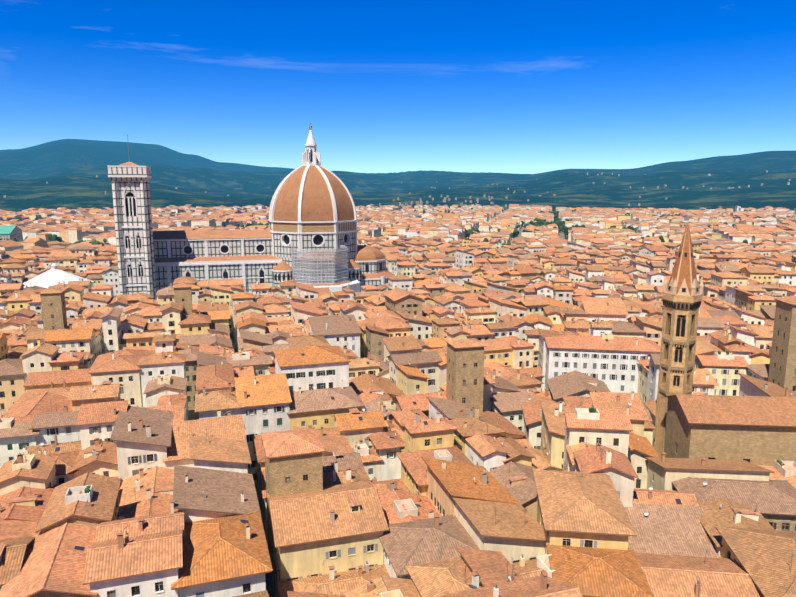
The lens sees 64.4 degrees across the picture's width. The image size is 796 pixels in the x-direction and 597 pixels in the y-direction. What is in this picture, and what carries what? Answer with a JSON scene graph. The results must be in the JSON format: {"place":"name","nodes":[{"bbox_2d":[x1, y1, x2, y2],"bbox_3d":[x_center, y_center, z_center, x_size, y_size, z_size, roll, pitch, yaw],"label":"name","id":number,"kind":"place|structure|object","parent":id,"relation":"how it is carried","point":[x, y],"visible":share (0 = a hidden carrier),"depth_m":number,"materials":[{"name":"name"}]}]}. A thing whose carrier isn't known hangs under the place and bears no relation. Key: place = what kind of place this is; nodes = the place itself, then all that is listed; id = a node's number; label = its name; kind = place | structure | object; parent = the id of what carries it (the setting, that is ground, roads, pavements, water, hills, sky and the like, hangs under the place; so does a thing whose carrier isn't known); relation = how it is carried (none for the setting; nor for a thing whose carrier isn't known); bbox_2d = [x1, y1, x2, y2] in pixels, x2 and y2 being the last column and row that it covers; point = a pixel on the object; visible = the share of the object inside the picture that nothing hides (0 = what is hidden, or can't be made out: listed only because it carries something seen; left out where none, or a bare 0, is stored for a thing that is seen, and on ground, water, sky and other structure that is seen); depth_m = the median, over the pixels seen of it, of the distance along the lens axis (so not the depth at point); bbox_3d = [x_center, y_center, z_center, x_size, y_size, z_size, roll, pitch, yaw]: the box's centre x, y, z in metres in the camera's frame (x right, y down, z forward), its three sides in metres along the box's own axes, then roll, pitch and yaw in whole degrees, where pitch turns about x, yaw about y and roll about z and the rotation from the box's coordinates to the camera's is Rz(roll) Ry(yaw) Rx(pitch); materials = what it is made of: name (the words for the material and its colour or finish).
{"place":"outdoors","nodes":[
{"label":"outdoors","id":0,"kind":"place"},
{"bbox_2d":[0,139,795,596],"bbox_3d":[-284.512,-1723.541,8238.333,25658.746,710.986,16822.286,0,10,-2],"label":"terrain","id":1,"kind":"structure","parent":0,"point":[68,169],"depth_m":3447.44,"materials":[{"name":"green plant"}]},
{"bbox_2d":[0,226,22,240],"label":"green-roofed building","id":2,"kind":"structure","parent":1,"relation":"on","point":[8,232],"depth_m":750.23,"materials":[{"name":"green metal"}]},
{"bbox_2d":[23,263,93,288],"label":"baptistery","id":3,"kind":"structure","parent":1,"relation":"on","point":[53,275],"depth_m":378.45,"materials":[{"name":"stone"}]},
{"bbox_2d":[107,134,156,299],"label":"bell tower","id":4,"kind":"structure","parent":1,"relation":"on","point":[133,221],"depth_m":358.34,"materials":[{"name":"stone"}]},
{"bbox_2d":[153,122,397,295],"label":"cathedral","id":5,"kind":"structure","parent":1,"relation":"on","point":[308,237],"depth_m":395.57,"materials":[{"name":"stone"}]},
{"bbox_2d":[0,208,794,245],"bbox_3d":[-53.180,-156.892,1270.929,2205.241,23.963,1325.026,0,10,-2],"label":"trees","id":6,"kind":"object","parent":1,"relation":"on","point":[514,234],"visible":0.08,"depth_m":994.07,"materials":[{"name":"green plant"}]},
{"bbox_2d":[0,235,795,596],"bbox_3d":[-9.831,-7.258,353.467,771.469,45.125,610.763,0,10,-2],"label":"city","id":7,"kind":"object","parent":1,"relation":"on","point":[460,417],"visible":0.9,"depth_m":144.37,"materials":[{"name":"tile"}]},
{"bbox_2d":[0,171,795,256],"bbox_3d":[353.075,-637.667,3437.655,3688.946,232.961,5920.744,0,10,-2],"label":"city","id":8,"kind":"object","parent":1,"relation":"on","point":[383,223],"visible":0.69,"depth_m":1026.20,"materials":[{"name":"tile"}]},
{"bbox_2d":[653,222,703,456],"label":"bell tower","id":9,"kind":"structure","parent":1,"relation":"on","point":[682,296],"depth_m":158.50,"materials":[{"name":"stone"}]},
{"bbox_2d":[0,0,795,173],"label":"sky","id":10,"kind":"structure","parent":0,"point":[382,86],"materials":[{"name":"blue"}]}
]}

